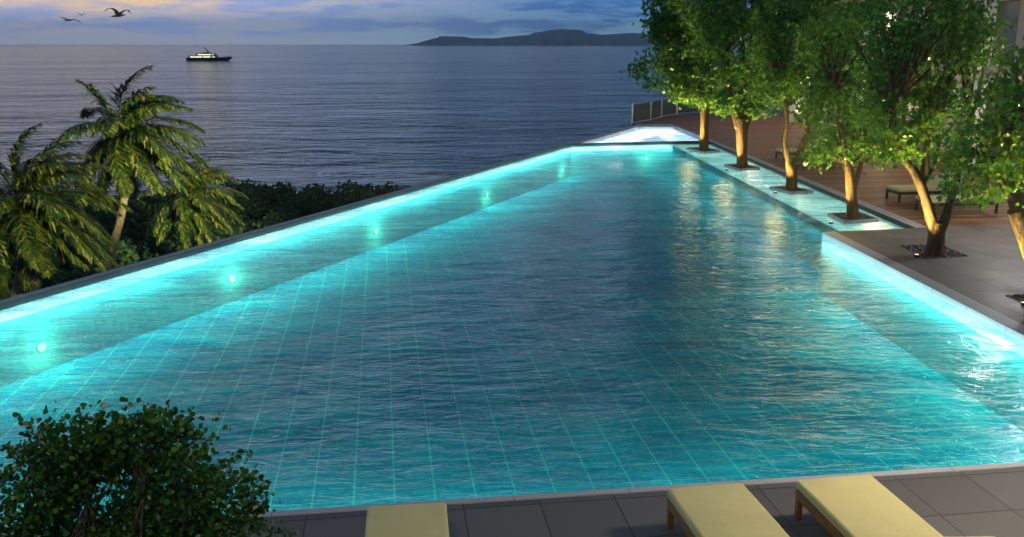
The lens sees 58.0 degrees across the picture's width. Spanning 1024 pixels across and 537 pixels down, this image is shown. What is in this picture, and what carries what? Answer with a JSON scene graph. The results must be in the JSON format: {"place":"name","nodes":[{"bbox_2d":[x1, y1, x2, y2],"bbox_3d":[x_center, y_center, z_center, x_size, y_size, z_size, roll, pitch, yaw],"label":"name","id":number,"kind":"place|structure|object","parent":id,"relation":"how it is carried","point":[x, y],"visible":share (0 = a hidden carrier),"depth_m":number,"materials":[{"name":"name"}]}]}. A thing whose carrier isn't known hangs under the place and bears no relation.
{"place":"outdoors","nodes":[
{"label":"outdoors","id":0,"kind":"place"},
{"bbox_2d":[105,8,130,16],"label":"seagull","id":1,"kind":"object","parent":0,"point":[118,14],"visible":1,"depth_m":50.15,"materials":[{"name":"grey"}]},
{"bbox_2d":[0,0,754,44],"label":"sky","id":2,"kind":"structure","parent":0,"point":[22,22],"materials":[{"name":"blue"}]},
{"bbox_2d":[0,45,783,224],"bbox_3d":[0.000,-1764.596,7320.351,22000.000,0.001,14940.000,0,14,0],"label":"sea","id":3,"kind":"structure","parent":0,"point":[299,117],"depth_m":334.38,"materials":[{"name":"liquid"}]},
{"bbox_2d":[186,48,231,60],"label":"motor yacht","id":4,"kind":"object","parent":3,"relation":"on","point":[206,56],"visible":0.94,"depth_m":1102.49,"materials":[{"name":"paint"}]},
{"bbox_2d":[0,174,1023,527],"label":"pool floor","id":5,"kind":"structure","parent":0,"point":[402,466],"depth_m":16.91,"materials":[{"name":"tile"}]},
{"bbox_2d":[0,149,1023,431],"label":"pool wall","id":6,"kind":"structure","parent":5,"relation":"on","point":[980,379],"depth_m":19.66,"materials":[{"name":"tile"}]},
{"bbox_2d":[36,342,46,352],"bbox_3d":[-8.799,1.476,17.276,0.045,0.212,0.212,6,15,23],"label":"pool light","id":7,"kind":"object","parent":6,"relation":"attached to","point":[41,349],"visible":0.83,"depth_m":17.25,"materials":[{"name":"glass"}]},
{"bbox_2d":[228,275,234,281],"bbox_3d":[-6.661,0.246,21.964,0.045,0.212,0.212,6,15,23],"label":"pool light","id":8,"kind":"object","parent":6,"relation":"attached to","point":[231,277],"visible":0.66,"depth_m":21.92,"materials":[{"name":"glass"}]},
{"bbox_2d":[0,144,568,303],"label":"coping","id":9,"kind":"object","parent":6,"relation":"on","point":[127,266],"visible":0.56,"depth_m":21.79,"materials":[{"name":"stone"}]},
{"bbox_2d":[0,144,1023,356],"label":"pool waterline tiles","id":10,"kind":"object","parent":6,"relation":"attached to","point":[890,279],"visible":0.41,"depth_m":19.81,"materials":[{"name":"white tile"}]},
{"bbox_2d":[1,462,1023,534],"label":"coping","id":11,"kind":"object","parent":6,"relation":"on","point":[618,491],"visible":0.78,"depth_m":9.52,"materials":[{"name":"stone"}]},
{"bbox_2d":[672,152,821,269],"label":"pool ledge wall","id":12,"kind":"structure","parent":5,"relation":"on","point":[789,245],"depth_m":30.20,"materials":[{"name":"tile"}]},
{"bbox_2d":[673,147,837,233],"bbox_3d":[7.994,-3.125,33.192,0.847,0.300,21.207,0,14,0],"label":"pool ledge step","id":13,"kind":"object","parent":12,"relation":"on","point":[757,193],"depth_m":29.97,"materials":[{"name":"tile"}]},
{"bbox_2d":[676,145,899,230],"bbox_3d":[8.847,-3.314,33.335,1.775,0.001,21.529,-1,14,-2],"label":"pool ledge","id":14,"kind":"object","parent":13,"relation":"on","point":[803,209],"visible":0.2,"depth_m":28.47,"materials":[{"name":"tile"}]},
{"bbox_2d":[686,147,720,153],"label":"planter","id":15,"kind":"object","parent":14,"relation":"on","point":[696,149],"visible":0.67,"depth_m":40.72,"materials":[{"name":"stone"}]},
{"bbox_2d":[619,0,751,149],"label":"maple tree","id":16,"kind":"object","parent":15,"relation":"on","point":[665,29],"visible":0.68,"depth_m":38.82,"materials":[{"name":"green plant"}]},
{"bbox_2d":[724,164,759,171],"bbox_3d":[8.819,-3.880,35.431,0.928,0.105,1.433,-3,14,-14],"label":"planter","id":17,"kind":"object","parent":14,"relation":"on","point":[731,166],"visible":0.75,"depth_m":35.15,"materials":[{"name":"stone"}]},
{"bbox_2d":[665,0,818,167],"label":"maple tree","id":18,"kind":"object","parent":17,"relation":"on","point":[712,24],"visible":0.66,"depth_m":33.22,"materials":[{"name":"green plant"}]},
{"bbox_2d":[769,185,813,194],"bbox_3d":[9.055,-2.546,29.962,0.817,0.105,1.234,-5,14,-19],"label":"planter","id":19,"kind":"object","parent":14,"relation":"on","point":[798,191],"visible":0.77,"depth_m":29.66,"materials":[{"name":"stone"}]},
{"bbox_2d":[738,0,883,189],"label":"maple tree","id":20,"kind":"object","parent":19,"relation":"on","point":[779,73],"visible":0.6,"depth_m":28.17,"materials":[{"name":"green plant"}]},
{"bbox_2d":[828,212,878,223],"bbox_3d":[9.311,-1.377,25.171,1.069,0.105,1.343,0,14,0],"label":"planter","id":21,"kind":"object","parent":14,"relation":"on","point":[841,217],"visible":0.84,"depth_m":24.92,"materials":[{"name":"stone"}]},
{"bbox_2d":[785,4,926,219],"bbox_3d":[8.862,-4.054,24.087,3.848,5.486,3.297,0,14,0],"label":"maple tree","id":22,"kind":"object","parent":21,"relation":"on","point":[836,75],"visible":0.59,"depth_m":23.72,"materials":[{"name":"green plant"}]},
{"bbox_2d":[0,144,1023,516],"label":"pool water","id":23,"kind":"structure","parent":0,"point":[852,378],"depth_m":17.48,"materials":[{"name":"teal liquid"}]},
{"bbox_2d":[2,224,1023,536],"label":"stone terrace","id":24,"kind":"structure","parent":0,"point":[988,270],"depth_m":9.31,"materials":[{"name":"stone"}]},
{"bbox_2d":[0,396,298,536],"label":"garden shrub","id":25,"kind":"object","parent":24,"relation":"on","point":[174,505],"visible":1,"depth_m":5.96,"materials":[{"name":"green plant"}]},
{"bbox_2d":[365,503,448,536],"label":"sun lounger","id":26,"kind":"object","parent":24,"relation":"on","point":[421,520],"visible":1,"depth_m":8.16,"materials":[{"name":"beige fabric"}]},
{"bbox_2d":[0,141,913,309],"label":"pool rim face","id":27,"kind":"object","parent":24,"relation":"attached to","point":[37,296],"visible":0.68,"depth_m":24.50},
{"bbox_2d":[666,483,789,536],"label":"sun lounger","id":28,"kind":"object","parent":24,"relation":"on","point":[731,510],"visible":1,"depth_m":8.34,"materials":[{"name":"beige fabric"}]},
{"bbox_2d":[794,474,994,536],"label":"sun lounger","id":29,"kind":"object","parent":24,"relation":"on","point":[868,505],"visible":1,"depth_m":8.41,"materials":[{"name":"beige fabric"}]},
{"bbox_2d":[822,232,1023,342],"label":"platform rim face","id":30,"kind":"object","parent":24,"relation":"attached to","point":[976,314],"visible":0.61,"depth_m":17.40},
{"bbox_2d":[823,231,1023,334],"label":"platform coping","id":31,"kind":"object","parent":24,"relation":"on","point":[1016,326],"visible":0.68,"depth_m":17.58,"materials":[{"name":"stone"}]},
{"bbox_2d":[900,244,967,258],"bbox_3d":[9.395,-0.376,20.526,1.059,0.062,1.426,0,14,0],"label":"planter","id":32,"kind":"object","parent":24,"relation":"on","point":[920,249],"visible":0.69,"depth_m":20.42,"materials":[{"name":"stone"}]},
{"bbox_2d":[831,0,1017,256],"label":"maple tree","id":33,"kind":"object","parent":32,"relation":"on","point":[917,42],"visible":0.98,"depth_m":19.22,"materials":[{"name":"green plant"}]},
{"bbox_2d":[1005,294,1023,302],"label":"planter","id":34,"kind":"object","parent":24,"relation":"on","point":[1018,298],"visible":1,"depth_m":16.77,"materials":[{"name":"stone"}]},
{"bbox_2d":[923,36,1023,259],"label":"maple tree","id":35,"kind":"object","parent":34,"relation":"on","point":[989,161],"visible":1,"depth_m":15.76,"materials":[{"name":"green plant"}]},
{"bbox_2d":[406,29,744,45],"bbox_3d":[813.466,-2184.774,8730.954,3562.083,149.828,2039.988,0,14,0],"label":"hills","id":36,"kind":"structure","parent":0,"point":[564,37],"depth_m":8156.86,"materials":[{"name":"grey"}]},
{"bbox_2d":[583,127,699,142],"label":"pool basin","id":37,"kind":"object","parent":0,"point":[642,137],"visible":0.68,"depth_m":47.18,"materials":[{"name":"white tile"}]},
{"bbox_2d":[575,141,685,143],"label":"pool divider","id":38,"kind":"object","parent":37,"relation":"on","point":[631,142],"visible":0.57,"depth_m":42.99,"materials":[{"name":"stone"}]},
{"bbox_2d":[587,127,699,142],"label":"pool water","id":39,"kind":"structure","parent":0,"point":[626,136],"depth_m":46.66,"materials":[{"name":"white liquid"}]},
{"bbox_2d":[674,144,900,230],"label":"shallow pool water","id":40,"kind":"structure","parent":0,"point":[805,194],"depth_m":31.09,"materials":[{"name":"teal liquid"}]},
{"bbox_2d":[633,109,1019,226],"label":"wood deck","id":41,"kind":"structure","parent":0,"point":[764,142],"depth_m":33.65,"materials":[{"name":"brown wood"}]},
{"bbox_2d":[631,93,734,123],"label":"balustrade","id":42,"kind":"object","parent":41,"relation":"on","point":[650,110],"visible":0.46,"depth_m":56.72,"materials":[{"name":"glass"}]},
{"bbox_2d":[673,124,710,139],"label":"pool edge","id":43,"kind":"object","parent":41,"relation":"on","point":[688,131],"visible":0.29,"depth_m":48.85,"materials":[{"name":"stone"}]},
{"bbox_2d":[775,138,819,160],"bbox_3d":[11.609,-4.771,36.822,2.014,0.818,0.757,-2,14,-8],"label":"sun lounger","id":44,"kind":"object","parent":41,"relation":"on","point":[791,151],"visible":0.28,"depth_m":36.67,"materials":[{"name":"fabric"}]},
{"bbox_2d":[709,140,926,227],"bbox_3d":[9.891,-3.317,33.621,0.332,0.510,21.450,-1,14,-2],"label":"ledge coping","id":45,"kind":"object","parent":41,"relation":"on","point":[885,212],"visible":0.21,"depth_m":28.23,"materials":[{"name":"stone"}]},
{"bbox_2d":[803,148,855,166],"bbox_3d":[11.919,-4.312,34.939,2.014,0.818,0.757,-2,14,-8],"label":"sun lounger","id":46,"kind":"object","parent":41,"relation":"on","point":[819,158],"visible":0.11,"depth_m":34.56,"materials":[{"name":"fabric"}]},
{"bbox_2d":[761,0,1023,167],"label":"hotel building","id":47,"kind":"structure","parent":41,"relation":"on","point":[1011,10],"depth_m":34.79,"materials":[{"name":"paint"}]},
{"bbox_2d":[826,93,844,124],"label":"window","id":48,"kind":"structure","parent":47,"relation":"in","point":[829,118],"depth_m":51.99,"materials":[{"name":"glass"}]},
{"bbox_2d":[901,86,937,146],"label":"window","id":49,"kind":"structure","parent":47,"relation":"in","point":[928,86],"depth_m":41.37,"materials":[{"name":"glass"}]},
{"bbox_2d":[912,7,945,61],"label":"window","id":50,"kind":"structure","parent":47,"relation":"in","point":[929,7],"depth_m":40.54,"materials":[{"name":"glass"}]},
{"bbox_2d":[956,87,1002,152],"bbox_3d":[18.526,-5.731,36.426,0.080,2.628,3.696,0,14,-2],"label":"window","id":51,"kind":"structure","parent":47,"relation":"in","point":[959,124],"depth_m":36.08,"materials":[{"name":"glass"}]},
{"bbox_2d":[970,0,1020,66],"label":"window","id":52,"kind":"structure","parent":47,"relation":"in","point":[1009,10],"depth_m":34.54,"materials":[{"name":"glass"}]},
{"bbox_2d":[885,170,959,202],"bbox_3d":[12.168,-2.434,27.240,2.014,0.818,0.757,-2,14,-8],"label":"sun lounger","id":53,"kind":"object","parent":41,"relation":"on","point":[899,190],"visible":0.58,"depth_m":27.01,"materials":[{"name":"fabric"}]},
{"bbox_2d":[914,182,998,212],"bbox_3d":[12.209,-1.970,25.337,2.014,0.818,0.756,-2,14,-8],"label":"sun lounger","id":54,"kind":"object","parent":41,"relation":"on","point":[934,200],"visible":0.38,"depth_m":25.13,"materials":[{"name":"fabric"}]},
{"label":"terrain","id":55,"kind":"structure","parent":0,"visible":0},
{"bbox_2d":[0,123,133,297],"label":"coconut palm","id":56,"kind":"object","parent":55,"relation":"on","point":[35,223],"visible":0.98,"depth_m":34.65,"materials":[{"name":"green plant"}]},
{"bbox_2d":[42,65,212,271],"bbox_3d":[-17.103,-1.591,41.806,6.732,14.819,7.234,0,14,0],"label":"coconut palm","id":57,"kind":"object","parent":55,"relation":"on","point":[123,151],"visible":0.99,"depth_m":39.99,"materials":[{"name":"green plant"}]},
{"bbox_2d":[136,158,249,248],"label":"coconut palm","id":58,"kind":"object","parent":55,"relation":"on","point":[186,211],"visible":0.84,"depth_m":61.45,"materials":[{"name":"green plant"}]},
{"bbox_2d":[0,177,408,299],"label":"jungle foliage","id":59,"kind":"object","parent":55,"relation":"on","point":[134,245],"visible":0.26,"depth_m":94.39,"materials":[{"name":"green plant"}]},
{"bbox_2d":[247,184,280,217],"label":"shore tree","id":60,"kind":"object","parent":55,"relation":"on","point":[265,192],"visible":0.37,"depth_m":104.37,"materials":[{"name":"green plant"}]},
{"bbox_2d":[355,188,365,197],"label":"shore tree","id":61,"kind":"object","parent":55,"relation":"on","point":[360,191],"visible":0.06,"depth_m":112.77,"materials":[{"name":"green plant"}]},
{"bbox_3d":[4.702,4.198,27.108,38.277,11.994,82.022,0,14,0],"label":"retaining wall","id":62,"kind":"object","parent":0,"visible":0},
{"bbox_2d":[567,124,639,143],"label":"pool edge","id":63,"kind":"object","parent":62,"relation":"on","point":[605,134],"visible":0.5,"depth_m":46.63,"materials":[{"name":"stone"}]},
{"bbox_2d":[638,124,675,126],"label":"pool far coping","id":64,"kind":"object","parent":62,"relation":"on","point":[656,125],"visible":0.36,"depth_m":51.78,"materials":[{"name":"stone"}]}
]}

